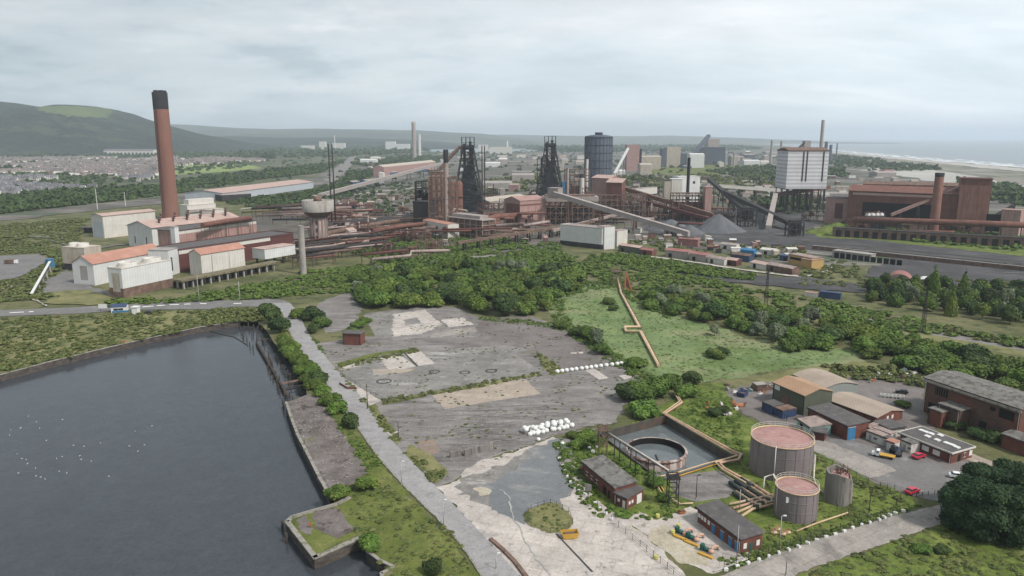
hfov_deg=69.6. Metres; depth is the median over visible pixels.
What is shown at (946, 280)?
tree
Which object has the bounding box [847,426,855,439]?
door
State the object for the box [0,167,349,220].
rail corridor
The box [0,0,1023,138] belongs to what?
sky
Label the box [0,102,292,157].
hill
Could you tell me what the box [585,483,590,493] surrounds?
notice board
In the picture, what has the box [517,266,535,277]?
tree
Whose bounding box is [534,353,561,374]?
weeds
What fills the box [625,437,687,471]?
settling tank
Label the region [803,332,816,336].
tree
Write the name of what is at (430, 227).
pipe
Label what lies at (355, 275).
tree
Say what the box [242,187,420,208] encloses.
track
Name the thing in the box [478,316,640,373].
weeds
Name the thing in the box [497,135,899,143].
hills
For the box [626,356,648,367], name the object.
tree
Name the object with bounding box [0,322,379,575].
dock water
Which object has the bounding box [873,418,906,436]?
office wing
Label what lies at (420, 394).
weeds
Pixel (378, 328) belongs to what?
yard slab
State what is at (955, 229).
pipe rack
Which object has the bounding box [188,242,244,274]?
cream shed
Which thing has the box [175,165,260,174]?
playing field
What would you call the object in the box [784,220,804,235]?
stacker
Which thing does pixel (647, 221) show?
conveyor
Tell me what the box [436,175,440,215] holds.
stove
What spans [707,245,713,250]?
outbuilding
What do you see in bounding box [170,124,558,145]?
hills
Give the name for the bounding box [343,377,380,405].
yard entrance
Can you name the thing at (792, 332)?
tree
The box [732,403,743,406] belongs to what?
pipe section
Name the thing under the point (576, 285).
tree
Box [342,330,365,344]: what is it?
brick hut
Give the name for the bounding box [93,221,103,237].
door
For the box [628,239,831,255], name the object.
track
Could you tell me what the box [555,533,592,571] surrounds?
slab joint
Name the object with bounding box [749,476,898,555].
weeds
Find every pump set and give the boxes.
[673,525,692,540]
[684,531,703,546]
[698,542,718,559]
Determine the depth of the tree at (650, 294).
407.59 m
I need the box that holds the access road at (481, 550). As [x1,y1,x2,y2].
[273,303,518,575]
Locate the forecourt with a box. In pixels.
[43,270,118,296]
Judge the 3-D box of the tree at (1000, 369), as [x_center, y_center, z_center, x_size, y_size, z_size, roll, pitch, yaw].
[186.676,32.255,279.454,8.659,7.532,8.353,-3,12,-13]
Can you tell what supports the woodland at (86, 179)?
on the ground at (990, 323)
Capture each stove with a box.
[431,175,435,200]
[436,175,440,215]
[440,175,443,215]
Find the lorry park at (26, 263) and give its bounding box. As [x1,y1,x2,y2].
[0,254,46,279]
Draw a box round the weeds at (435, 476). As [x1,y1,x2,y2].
[403,452,445,481]
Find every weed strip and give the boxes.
[335,348,416,367]
[366,403,398,444]
[382,373,540,404]
[405,444,447,482]
[538,352,565,375]
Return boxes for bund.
[489,537,528,575]
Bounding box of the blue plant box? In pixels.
[560,181,565,193]
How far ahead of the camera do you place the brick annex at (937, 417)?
233.13 m
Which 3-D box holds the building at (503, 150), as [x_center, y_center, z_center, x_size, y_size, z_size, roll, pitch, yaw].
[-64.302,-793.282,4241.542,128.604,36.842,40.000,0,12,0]
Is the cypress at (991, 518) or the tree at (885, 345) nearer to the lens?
the cypress at (991, 518)
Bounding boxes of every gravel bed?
[628,506,754,573]
[648,525,711,564]
[670,470,734,501]
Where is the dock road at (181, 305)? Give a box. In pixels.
[0,299,292,315]
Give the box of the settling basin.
[600,416,733,480]
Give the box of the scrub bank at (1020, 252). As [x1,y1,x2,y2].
[806,223,1023,255]
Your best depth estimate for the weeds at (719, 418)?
237.96 m
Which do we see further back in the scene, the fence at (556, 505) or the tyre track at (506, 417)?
the tyre track at (506, 417)
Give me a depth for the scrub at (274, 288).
441.07 m
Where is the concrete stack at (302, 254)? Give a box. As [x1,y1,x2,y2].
[298,225,306,273]
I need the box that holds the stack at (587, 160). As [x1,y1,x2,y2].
[585,155,588,186]
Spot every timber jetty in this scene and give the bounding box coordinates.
[256,342,288,397]
[281,379,299,384]
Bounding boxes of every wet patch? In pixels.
[454,456,515,491]
[477,438,573,524]
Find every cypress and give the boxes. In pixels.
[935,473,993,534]
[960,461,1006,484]
[963,481,1022,542]
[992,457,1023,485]
[995,483,1023,547]
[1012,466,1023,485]
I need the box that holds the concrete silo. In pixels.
[823,464,852,506]
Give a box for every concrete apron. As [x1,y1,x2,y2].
[335,346,539,399]
[480,495,678,575]
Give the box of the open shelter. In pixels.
[78,226,92,233]
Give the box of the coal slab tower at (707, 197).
[702,186,711,220]
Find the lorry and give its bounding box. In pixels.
[4,259,17,263]
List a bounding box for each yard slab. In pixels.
[364,314,391,337]
[376,311,411,340]
[391,309,442,336]
[403,317,420,325]
[427,327,475,337]
[441,318,472,326]
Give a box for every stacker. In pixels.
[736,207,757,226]
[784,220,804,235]
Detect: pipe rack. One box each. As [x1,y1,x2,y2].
[333,221,344,225]
[336,210,352,215]
[340,216,354,220]
[341,201,355,212]
[349,222,368,232]
[356,215,370,229]
[363,230,384,246]
[368,211,388,215]
[368,225,392,238]
[376,242,393,253]
[392,210,411,215]
[392,247,418,255]
[398,202,408,212]
[398,228,416,240]
[406,229,431,241]
[411,230,439,238]
[416,240,441,253]
[424,239,450,245]
[478,203,499,213]
[486,184,499,196]
[487,204,503,212]
[641,203,660,220]
[644,184,659,195]
[709,212,734,220]
[714,208,730,215]
[801,210,824,220]
[803,192,817,199]
[845,219,870,227]
[864,212,884,223]
[946,226,973,233]
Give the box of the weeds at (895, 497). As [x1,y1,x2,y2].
[812,455,908,507]
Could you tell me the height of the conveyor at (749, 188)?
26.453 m
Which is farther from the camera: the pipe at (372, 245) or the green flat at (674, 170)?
the green flat at (674, 170)
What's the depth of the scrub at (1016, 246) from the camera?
634.69 m
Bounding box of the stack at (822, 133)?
[819,120,824,146]
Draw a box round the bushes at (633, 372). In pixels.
[549,278,670,381]
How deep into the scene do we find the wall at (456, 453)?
211.56 m
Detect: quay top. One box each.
[288,395,367,487]
[291,505,357,553]
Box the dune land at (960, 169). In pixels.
[832,153,1023,208]
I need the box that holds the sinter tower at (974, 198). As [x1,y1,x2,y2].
[956,177,992,233]
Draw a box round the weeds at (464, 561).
[348,474,470,575]
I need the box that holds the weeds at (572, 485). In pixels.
[552,441,604,517]
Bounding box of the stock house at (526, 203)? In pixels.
[504,195,544,227]
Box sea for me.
[769,139,1023,167]
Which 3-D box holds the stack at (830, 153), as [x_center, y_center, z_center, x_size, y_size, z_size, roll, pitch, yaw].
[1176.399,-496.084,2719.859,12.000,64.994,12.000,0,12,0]
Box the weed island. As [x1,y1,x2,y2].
[523,502,572,532]
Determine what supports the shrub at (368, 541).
on the grass bank at (421, 540)
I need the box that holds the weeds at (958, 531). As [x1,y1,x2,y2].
[940,517,1023,549]
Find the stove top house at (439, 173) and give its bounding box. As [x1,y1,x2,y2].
[430,171,443,175]
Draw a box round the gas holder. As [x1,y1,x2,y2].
[584,132,612,187]
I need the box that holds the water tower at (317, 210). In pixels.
[301,196,333,238]
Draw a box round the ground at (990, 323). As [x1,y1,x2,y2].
[0,193,1023,575]
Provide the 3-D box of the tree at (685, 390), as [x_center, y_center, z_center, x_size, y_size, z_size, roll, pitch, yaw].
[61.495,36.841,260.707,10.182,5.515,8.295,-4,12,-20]
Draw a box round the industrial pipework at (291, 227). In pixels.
[273,186,1023,248]
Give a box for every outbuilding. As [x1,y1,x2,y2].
[341,198,350,202]
[350,200,356,204]
[365,203,373,208]
[377,193,386,197]
[498,158,507,163]
[498,188,504,194]
[509,183,519,191]
[516,154,525,157]
[528,160,539,164]
[543,236,547,241]
[558,154,565,157]
[561,158,567,163]
[635,234,640,238]
[648,233,656,237]
[663,234,671,238]
[665,243,672,247]
[706,238,712,243]
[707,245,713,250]
[716,247,721,252]
[717,161,723,166]
[729,238,736,242]
[730,247,740,250]
[741,193,749,197]
[742,154,754,157]
[743,190,752,193]
[751,241,757,248]
[755,252,761,256]
[761,155,768,159]
[771,244,781,247]
[771,249,779,256]
[786,247,797,252]
[797,245,805,250]
[835,186,848,189]
[890,177,898,180]
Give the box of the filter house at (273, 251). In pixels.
[252,243,295,264]
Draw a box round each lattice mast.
[764,269,770,304]
[920,289,927,332]
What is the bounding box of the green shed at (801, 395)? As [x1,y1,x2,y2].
[772,375,833,415]
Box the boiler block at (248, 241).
[157,230,293,272]
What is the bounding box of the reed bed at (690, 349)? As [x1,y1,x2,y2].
[547,282,866,384]
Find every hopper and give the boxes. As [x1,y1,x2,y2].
[45,258,54,267]
[802,141,810,146]
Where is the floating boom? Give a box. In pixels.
[210,331,247,345]
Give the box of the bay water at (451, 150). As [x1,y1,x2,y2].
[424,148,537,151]
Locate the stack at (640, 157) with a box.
[639,149,641,162]
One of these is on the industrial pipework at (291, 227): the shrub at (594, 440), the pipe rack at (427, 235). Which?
the pipe rack at (427, 235)
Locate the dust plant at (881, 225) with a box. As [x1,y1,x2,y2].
[866,216,885,228]
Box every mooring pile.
[281,520,283,530]
[285,532,287,543]
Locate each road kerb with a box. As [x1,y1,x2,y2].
[288,329,481,575]
[309,334,389,435]
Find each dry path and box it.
[631,271,715,283]
[723,299,1023,356]
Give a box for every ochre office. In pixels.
[788,253,821,265]
[800,258,823,268]
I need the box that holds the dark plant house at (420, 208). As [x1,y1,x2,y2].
[412,200,434,222]
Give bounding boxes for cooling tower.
[61,242,100,269]
[107,256,172,297]
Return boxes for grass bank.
[0,310,239,372]
[275,329,479,575]
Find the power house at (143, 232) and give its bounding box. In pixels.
[125,212,238,245]
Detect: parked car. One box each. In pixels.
[892,449,901,456]
[895,388,908,394]
[904,486,920,495]
[911,452,925,459]
[948,471,960,478]
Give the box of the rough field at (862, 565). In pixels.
[798,526,1023,575]
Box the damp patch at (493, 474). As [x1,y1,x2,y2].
[459,439,574,507]
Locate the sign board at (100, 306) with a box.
[98,304,106,310]
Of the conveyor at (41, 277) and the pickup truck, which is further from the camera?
the conveyor at (41, 277)
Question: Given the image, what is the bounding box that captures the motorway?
[323,156,355,181]
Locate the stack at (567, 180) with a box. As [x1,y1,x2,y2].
[566,168,568,193]
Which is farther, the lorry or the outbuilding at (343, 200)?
the outbuilding at (343, 200)
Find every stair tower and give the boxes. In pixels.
[148,247,179,274]
[169,226,179,243]
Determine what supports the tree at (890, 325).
on the ground at (990, 323)
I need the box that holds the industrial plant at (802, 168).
[775,147,829,212]
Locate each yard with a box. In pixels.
[316,293,362,332]
[317,307,640,486]
[437,437,685,575]
[448,317,624,368]
[640,210,1023,263]
[651,257,866,292]
[725,376,972,498]
[865,258,1023,283]
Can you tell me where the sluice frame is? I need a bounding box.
[624,272,632,291]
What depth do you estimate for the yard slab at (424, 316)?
363.31 m
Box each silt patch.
[415,440,439,454]
[473,487,491,495]
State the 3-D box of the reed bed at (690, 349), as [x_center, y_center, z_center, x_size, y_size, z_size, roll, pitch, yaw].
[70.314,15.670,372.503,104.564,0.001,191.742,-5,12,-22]
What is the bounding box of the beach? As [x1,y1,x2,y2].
[832,151,1023,170]
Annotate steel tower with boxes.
[597,423,608,455]
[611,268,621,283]
[666,470,680,507]
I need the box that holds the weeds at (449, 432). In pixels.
[331,315,622,476]
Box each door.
[79,266,87,279]
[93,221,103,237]
[637,493,641,503]
[711,523,714,533]
[720,529,723,540]
[728,535,731,546]
[780,393,789,404]
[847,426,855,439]
[927,402,938,412]
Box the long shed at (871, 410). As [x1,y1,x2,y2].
[832,392,904,423]
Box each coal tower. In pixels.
[662,180,670,216]
[669,178,681,215]
[672,176,699,201]
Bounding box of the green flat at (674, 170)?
[622,165,769,174]
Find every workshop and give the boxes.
[618,243,645,253]
[624,227,641,232]
[640,247,656,255]
[664,230,683,235]
[665,247,694,258]
[678,237,699,246]
[689,251,713,261]
[707,255,728,265]
[720,242,739,248]
[727,257,741,265]
[731,252,753,261]
[740,248,756,256]
[750,260,768,269]
[760,247,775,254]
[766,262,799,274]
[779,254,788,260]
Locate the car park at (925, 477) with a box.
[826,439,954,500]
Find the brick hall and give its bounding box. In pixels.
[922,370,1023,432]
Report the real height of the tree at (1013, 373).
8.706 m
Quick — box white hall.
[103,149,156,154]
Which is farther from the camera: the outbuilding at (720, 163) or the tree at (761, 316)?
the outbuilding at (720, 163)
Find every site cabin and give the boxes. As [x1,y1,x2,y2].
[866,428,888,444]
[868,422,878,428]
[872,425,895,436]
[880,435,896,445]
[885,437,899,450]
[900,437,920,452]
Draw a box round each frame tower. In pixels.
[414,181,427,200]
[428,176,457,220]
[564,169,589,193]
[669,192,711,220]
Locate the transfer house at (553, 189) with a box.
[547,187,562,198]
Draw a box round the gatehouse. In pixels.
[110,303,128,312]
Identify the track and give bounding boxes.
[50,239,128,247]
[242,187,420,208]
[390,421,521,428]
[391,245,546,257]
[405,433,527,438]
[415,414,523,418]
[423,438,562,444]
[429,426,521,438]
[440,404,582,412]
[444,415,541,420]
[449,412,588,419]
[450,409,581,413]
[456,414,568,424]
[459,435,570,440]
[462,160,934,176]
[473,408,596,419]
[479,428,596,443]
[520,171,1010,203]
[626,253,835,276]
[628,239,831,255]
[805,244,1023,264]
[808,241,1023,261]
[832,312,1023,350]
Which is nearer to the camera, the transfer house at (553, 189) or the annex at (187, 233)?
the annex at (187, 233)
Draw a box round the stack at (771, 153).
[769,140,772,163]
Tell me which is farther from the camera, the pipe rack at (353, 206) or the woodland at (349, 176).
the woodland at (349, 176)
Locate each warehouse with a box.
[91,209,154,237]
[184,179,313,200]
[215,192,250,201]
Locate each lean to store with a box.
[797,415,831,434]
[812,427,827,440]
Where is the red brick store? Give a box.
[807,402,870,439]
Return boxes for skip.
[560,529,578,539]
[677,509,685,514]
[736,389,748,397]
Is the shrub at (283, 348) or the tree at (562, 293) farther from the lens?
the tree at (562, 293)
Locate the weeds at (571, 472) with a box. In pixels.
[561,438,675,519]
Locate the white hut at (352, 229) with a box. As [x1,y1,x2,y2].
[344,227,356,237]
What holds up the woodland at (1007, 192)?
on the works land at (263, 223)
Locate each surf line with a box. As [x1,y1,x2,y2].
[828,149,1023,167]
[839,150,1015,165]
[844,150,1016,164]
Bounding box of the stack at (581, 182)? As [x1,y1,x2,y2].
[579,173,584,193]
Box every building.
[301,145,314,148]
[319,142,326,149]
[332,143,345,148]
[360,159,377,162]
[385,142,395,148]
[395,144,409,148]
[447,212,495,237]
[478,145,487,151]
[483,181,511,189]
[486,162,499,166]
[490,147,511,153]
[512,173,533,181]
[575,160,583,164]
[624,145,639,170]
[637,163,651,175]
[642,155,660,168]
[660,148,666,166]
[665,147,680,166]
[680,153,687,165]
[687,153,704,167]
[698,147,725,164]
[705,139,719,146]
[728,156,737,164]
[740,160,759,164]
[760,160,768,163]
[869,171,895,176]
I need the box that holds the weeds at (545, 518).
[526,504,565,529]
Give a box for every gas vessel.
[449,181,454,215]
[455,181,463,212]
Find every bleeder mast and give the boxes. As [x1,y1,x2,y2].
[328,144,332,221]
[331,144,335,220]
[481,146,482,190]
[484,146,484,204]
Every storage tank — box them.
[749,421,814,480]
[773,472,819,524]
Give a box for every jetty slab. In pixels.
[296,516,312,533]
[312,507,353,537]
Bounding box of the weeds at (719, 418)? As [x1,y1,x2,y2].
[681,399,744,446]
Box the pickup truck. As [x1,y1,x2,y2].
[872,448,895,459]
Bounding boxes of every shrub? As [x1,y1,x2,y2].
[276,333,285,338]
[277,336,291,343]
[277,339,293,346]
[279,346,294,351]
[282,349,295,357]
[288,341,301,347]
[288,357,295,363]
[293,365,304,374]
[294,358,306,364]
[298,373,308,380]
[302,378,326,389]
[303,364,320,372]
[358,531,380,551]
[422,557,442,574]
[565,430,577,438]
[569,437,587,449]
[576,429,595,440]
[589,436,605,447]
[607,305,618,310]
[623,464,641,473]
[645,475,665,486]
[656,492,671,500]
[707,407,721,416]
[709,324,718,335]
[718,406,729,413]
[893,399,911,406]
[910,542,932,553]
[933,543,952,553]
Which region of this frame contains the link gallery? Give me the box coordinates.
[632,187,656,193]
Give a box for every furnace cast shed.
[485,194,524,207]
[541,196,559,209]
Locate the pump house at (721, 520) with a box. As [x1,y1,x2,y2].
[694,499,765,553]
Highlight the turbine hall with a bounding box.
[71,243,156,285]
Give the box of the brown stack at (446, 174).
[443,150,448,220]
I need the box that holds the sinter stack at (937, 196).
[928,173,944,229]
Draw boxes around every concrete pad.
[337,363,358,368]
[372,368,415,373]
[380,355,414,368]
[405,351,434,365]
[431,379,539,408]
[585,369,607,379]
[620,374,631,379]
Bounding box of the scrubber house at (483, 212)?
[479,209,499,215]
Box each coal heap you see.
[647,219,685,231]
[682,225,704,234]
[694,214,746,233]
[748,228,787,233]
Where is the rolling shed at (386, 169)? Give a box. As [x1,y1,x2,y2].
[373,160,435,176]
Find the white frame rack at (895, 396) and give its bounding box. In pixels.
[880,393,904,399]
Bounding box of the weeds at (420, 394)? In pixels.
[381,372,541,403]
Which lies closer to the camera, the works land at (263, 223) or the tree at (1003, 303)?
the tree at (1003, 303)
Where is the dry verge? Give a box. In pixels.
[743,361,886,381]
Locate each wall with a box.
[0,321,238,381]
[284,496,361,569]
[285,402,333,503]
[293,502,336,517]
[339,382,356,388]
[365,550,394,575]
[450,449,462,457]
[464,441,493,455]
[812,245,1023,270]
[832,226,1023,246]
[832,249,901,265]
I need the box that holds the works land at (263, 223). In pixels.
[239,150,1023,265]
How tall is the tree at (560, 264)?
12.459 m
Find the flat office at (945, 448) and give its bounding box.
[897,426,975,463]
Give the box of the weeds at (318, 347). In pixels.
[306,332,325,353]
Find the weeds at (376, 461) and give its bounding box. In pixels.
[311,388,382,471]
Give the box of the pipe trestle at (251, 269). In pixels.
[172,260,280,288]
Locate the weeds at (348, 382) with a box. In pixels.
[334,368,356,390]
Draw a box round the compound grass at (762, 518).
[573,382,916,555]
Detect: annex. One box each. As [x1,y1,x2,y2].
[156,220,256,244]
[927,406,949,427]
[938,400,971,430]
[1000,429,1023,455]
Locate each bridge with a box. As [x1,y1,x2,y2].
[328,214,412,230]
[371,222,426,235]
[604,431,668,490]
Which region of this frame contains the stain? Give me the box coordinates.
[499,489,550,574]
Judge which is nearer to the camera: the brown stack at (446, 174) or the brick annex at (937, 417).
the brick annex at (937, 417)
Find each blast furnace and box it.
[436,137,484,211]
[535,136,563,195]
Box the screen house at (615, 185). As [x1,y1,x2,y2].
[606,178,625,219]
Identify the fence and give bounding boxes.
[340,372,474,401]
[526,498,572,532]
[558,445,609,517]
[611,515,677,574]
[724,503,908,566]
[821,459,909,502]
[837,504,865,517]
[852,478,908,507]
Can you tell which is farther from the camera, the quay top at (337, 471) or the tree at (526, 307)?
the tree at (526, 307)
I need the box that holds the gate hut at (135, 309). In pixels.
[130,306,139,313]
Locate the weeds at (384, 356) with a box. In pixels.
[337,347,419,368]
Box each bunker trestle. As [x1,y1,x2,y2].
[542,194,598,224]
[587,193,645,220]
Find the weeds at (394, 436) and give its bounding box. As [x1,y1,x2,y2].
[359,397,401,440]
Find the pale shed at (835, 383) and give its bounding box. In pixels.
[792,368,857,393]
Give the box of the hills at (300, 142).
[215,136,477,148]
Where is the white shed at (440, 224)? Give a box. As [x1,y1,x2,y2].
[423,218,458,238]
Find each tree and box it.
[258,303,272,313]
[261,305,282,320]
[267,316,290,332]
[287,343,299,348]
[288,308,303,318]
[294,354,308,360]
[300,305,325,319]
[304,362,317,367]
[307,323,320,332]
[308,370,330,380]
[312,316,332,326]
[312,384,331,396]
[317,392,343,404]
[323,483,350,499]
[325,400,347,413]
[341,412,359,428]
[347,269,368,281]
[350,281,362,290]
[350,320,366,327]
[352,284,370,297]
[354,282,374,289]
[354,292,367,302]
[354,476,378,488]
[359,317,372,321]
[362,289,391,306]
[364,268,388,275]
[368,273,391,281]
[369,264,382,270]
[372,281,395,292]
[373,276,402,284]
[377,272,392,275]
[379,262,396,270]
[386,276,405,283]
[389,291,400,302]
[391,283,413,293]
[392,264,411,275]
[393,292,422,306]
[401,260,413,266]
[406,274,421,279]
[407,266,431,274]
[408,279,429,290]
[408,288,422,294]
[414,263,424,266]
[419,270,438,279]
[420,289,434,295]
[420,290,444,306]
[421,275,433,280]
[424,261,441,271]
[426,279,438,286]
[428,256,440,262]
[435,270,451,281]
[435,286,454,301]
[436,254,453,258]
[438,281,460,289]
[439,258,458,268]
[441,267,453,271]
[444,272,458,281]
[446,289,464,304]
[451,274,474,282]
[452,270,468,275]
[453,257,464,269]
[455,285,474,294]
[458,268,474,272]
[458,281,473,284]
[459,291,482,307]
[462,256,483,268]
[468,295,489,311]
[469,266,482,271]
[470,272,489,278]
[470,279,493,297]
[473,276,499,283]
[478,258,490,264]
[481,264,492,269]
[481,269,491,272]
[486,285,508,297]
[489,259,499,268]
[491,269,506,274]
[491,292,518,314]
[494,261,504,269]
[494,281,508,287]
[496,275,509,283]
[500,266,509,271]
[504,260,515,268]
[506,272,528,280]
[506,280,525,287]
[507,266,519,272]
[509,283,525,294]
[513,260,530,267]
[515,300,538,314]
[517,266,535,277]
[518,259,537,268]
[518,293,537,306]
[521,289,537,294]
[524,276,543,288]
[531,285,548,289]
[532,272,547,278]
[533,267,539,273]
[534,290,553,300]
[536,298,552,310]
[538,262,558,272]
[539,287,559,297]
[543,277,554,286]
[544,273,560,279]
[547,270,561,276]
[548,278,572,291]
[550,287,564,296]
[552,320,570,327]
[556,261,571,270]
[559,276,576,282]
[560,265,587,280]
[560,271,577,278]
[568,327,579,334]
[569,282,581,290]
[579,325,594,339]
[589,327,603,343]
[593,342,612,354]
[602,297,616,303]
[612,383,635,399]
[625,379,658,398]
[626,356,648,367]
[627,398,660,418]
[636,289,648,298]
[640,298,659,308]
[643,290,658,299]
[645,375,670,395]
[649,286,667,293]
[654,293,667,304]
[661,301,673,307]
[662,373,683,388]
[664,293,682,300]
[664,303,687,314]
[667,285,683,293]
[672,297,685,304]
[673,382,700,398]
[679,292,693,299]
[681,370,703,383]
[682,299,700,310]
[685,308,702,320]
[694,291,710,303]
[699,312,712,322]
[702,301,728,319]
[705,348,725,358]
[712,299,724,304]
[715,347,730,354]
[723,315,743,327]
[724,300,748,314]
[729,309,743,315]
[730,313,747,320]
[737,320,753,331]
[745,310,757,320]
[746,299,767,310]
[749,321,766,335]
[754,310,768,323]
[760,307,779,320]
[766,322,787,341]
[767,318,783,327]
[769,313,790,325]
[777,337,804,351]
[778,307,796,313]
[782,310,803,321]
[782,327,804,338]
[794,335,812,347]
[796,318,810,325]
[797,324,816,332]
[802,306,821,322]
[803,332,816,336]
[810,331,834,349]
[816,326,845,340]
[818,316,833,322]
[819,322,834,327]
[830,314,857,324]
[833,323,857,337]
[845,321,858,337]
[850,318,860,324]
[850,336,878,350]
[851,332,883,340]
[854,324,879,335]
[859,347,883,358]
[864,276,880,286]
[865,278,880,284]
[865,290,878,300]
[866,282,876,292]
[869,281,889,299]
[872,324,888,329]
[872,338,903,354]
[873,320,900,329]
[877,329,904,339]
[880,272,890,283]
[884,292,905,305]
[888,280,904,293]
[889,354,920,367]
[892,336,911,347]
[896,275,908,283]
[900,291,913,302]
[900,346,934,355]
[903,281,911,290]
[905,332,921,338]
[906,337,918,346]
[908,275,921,283]
[908,286,919,300]
[909,337,940,346]
[910,281,924,290]
[912,352,945,370]
[913,342,939,349]
[917,295,937,310]
[920,291,936,299]
[920,363,948,373]
[924,275,940,286]
[926,264,941,290]
[929,273,940,296]
[930,348,961,363]
[938,357,955,368]
[939,275,953,287]
[939,287,955,293]
[939,290,952,301]
[939,341,963,358]
[940,297,947,308]
[943,420,968,428]
[944,285,958,316]
[945,284,960,294]
[950,367,975,376]
[954,343,991,358]
[954,360,995,377]
[957,287,972,298]
[958,295,975,309]
[959,269,968,288]
[962,355,991,364]
[964,289,980,299]
[965,299,978,314]
[966,426,986,438]
[970,281,984,296]
[971,278,988,284]
[974,301,991,318]
[978,280,990,288]
[980,288,1001,302]
[980,429,1001,442]
[982,346,994,357]
[986,299,1002,314]
[988,354,1009,359]
[989,278,1005,292]
[990,357,1021,367]
[992,377,1019,387]
[993,362,1010,377]
[997,301,1010,319]
[999,302,1021,323]
[1000,287,1015,302]
[1003,286,1019,289]
[1005,367,1023,381]
[1007,356,1023,366]
[1010,295,1023,304]
[1012,279,1023,289]
[1015,288,1023,298]
[1019,301,1023,316]
[1019,382,1023,390]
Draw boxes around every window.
[113,308,122,310]
[922,445,928,451]
[932,449,939,455]
[935,387,947,397]
[978,420,986,428]
[998,408,1014,421]
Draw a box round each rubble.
[289,396,352,484]
[403,401,550,472]
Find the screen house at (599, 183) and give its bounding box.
[591,174,621,202]
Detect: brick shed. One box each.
[581,455,637,502]
[613,484,644,508]
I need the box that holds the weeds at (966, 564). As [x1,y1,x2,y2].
[808,526,1023,575]
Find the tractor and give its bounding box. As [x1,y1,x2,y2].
[889,445,902,453]
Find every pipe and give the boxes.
[200,216,253,237]
[241,210,291,216]
[251,205,296,216]
[255,203,301,210]
[256,212,333,220]
[262,208,347,217]
[272,218,350,223]
[273,243,331,260]
[277,204,372,214]
[280,209,372,217]
[281,206,351,216]
[281,209,354,217]
[283,212,369,217]
[284,244,338,262]
[290,238,386,257]
[292,252,334,269]
[294,233,341,240]
[295,229,383,252]
[295,233,382,255]
[296,240,387,259]
[297,254,335,266]
[302,209,382,217]
[304,226,346,230]
[306,216,401,225]
[306,248,362,260]
[308,213,351,220]
[308,236,386,252]
[312,240,369,253]
[322,236,381,249]
[326,244,386,259]
[328,232,365,237]
[336,234,410,249]
[357,230,426,237]
[361,249,408,264]
[371,249,449,264]
[385,231,427,240]
[399,228,425,242]
[400,216,441,222]
[412,226,437,229]
[429,230,474,238]
[442,227,511,238]
[482,233,508,240]
[489,212,546,226]
[492,217,514,229]
[495,220,549,238]
[496,228,534,234]
[571,220,624,226]
[609,217,653,226]
[617,278,659,366]
[620,282,660,365]
[646,211,688,219]
[649,222,703,227]
[658,458,723,504]
[660,459,729,491]
[662,392,746,482]
[664,392,749,480]
[711,206,735,213]
[713,558,747,571]
[728,480,742,489]
[728,493,772,505]
[732,491,758,510]
[732,498,764,508]
[734,478,747,488]
[735,490,761,508]
[736,500,773,512]
[737,489,764,504]
[740,476,753,486]
[741,486,766,503]
[741,503,773,515]
[746,484,772,499]
[746,487,769,503]
[750,481,773,499]
[763,473,776,487]
[796,512,847,531]
[813,454,823,492]
[852,217,1023,236]
[877,223,926,229]
[909,230,954,232]
[943,225,983,234]
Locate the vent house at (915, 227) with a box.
[909,225,923,229]
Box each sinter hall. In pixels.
[824,196,847,222]
[846,184,1000,231]
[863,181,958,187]
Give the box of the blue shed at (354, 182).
[346,180,359,183]
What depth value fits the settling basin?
228.17 m
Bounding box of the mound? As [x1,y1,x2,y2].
[805,222,848,234]
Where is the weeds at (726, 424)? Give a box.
[674,389,745,474]
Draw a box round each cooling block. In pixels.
[180,198,217,215]
[202,208,226,213]
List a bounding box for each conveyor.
[30,261,51,293]
[317,162,448,196]
[456,220,596,249]
[551,214,617,236]
[552,191,689,236]
[613,148,628,174]
[625,187,714,221]
[632,197,708,222]
[692,134,710,153]
[700,183,829,201]
[707,177,744,215]
[723,190,802,228]
[765,193,777,228]
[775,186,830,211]
[891,186,958,228]
[986,205,1015,231]
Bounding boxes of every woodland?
[0,150,258,157]
[0,156,256,192]
[0,183,160,212]
[0,194,118,213]
[7,151,241,157]
[159,159,346,192]
[226,187,355,208]
[235,145,430,158]
[245,150,939,186]
[310,180,825,212]
[311,169,372,194]
[350,154,442,166]
[478,172,538,190]
[512,143,763,151]
[618,172,774,189]
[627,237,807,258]
[705,163,849,180]
[756,194,821,213]
[828,154,941,170]
[956,176,1023,205]
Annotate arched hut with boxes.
[886,270,911,283]
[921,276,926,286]
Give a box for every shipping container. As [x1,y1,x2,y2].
[752,381,770,391]
[762,399,783,414]
[774,404,796,419]
[804,291,819,296]
[819,290,841,299]
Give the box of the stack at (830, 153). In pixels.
[829,145,832,160]
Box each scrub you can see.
[0,218,90,301]
[0,306,247,372]
[103,255,436,306]
[199,307,263,322]
[351,236,561,264]
[488,247,1023,346]
[600,251,756,279]
[798,259,1016,287]
[807,221,1023,250]
[820,362,926,386]
[825,312,1021,342]
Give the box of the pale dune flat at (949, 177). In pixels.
[860,167,1023,186]
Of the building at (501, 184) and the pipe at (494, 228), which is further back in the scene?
the building at (501, 184)
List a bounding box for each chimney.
[151,90,179,217]
[411,122,415,158]
[418,134,420,155]
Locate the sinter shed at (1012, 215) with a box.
[999,208,1023,235]
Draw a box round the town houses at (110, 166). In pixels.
[0,155,265,175]
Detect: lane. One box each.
[721,505,941,575]
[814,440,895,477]
[905,429,991,465]
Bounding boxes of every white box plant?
[560,223,603,249]
[597,225,614,249]
[614,229,627,245]
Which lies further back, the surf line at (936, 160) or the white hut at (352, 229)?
the surf line at (936, 160)
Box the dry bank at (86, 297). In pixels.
[44,289,111,304]
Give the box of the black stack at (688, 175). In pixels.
[686,158,690,201]

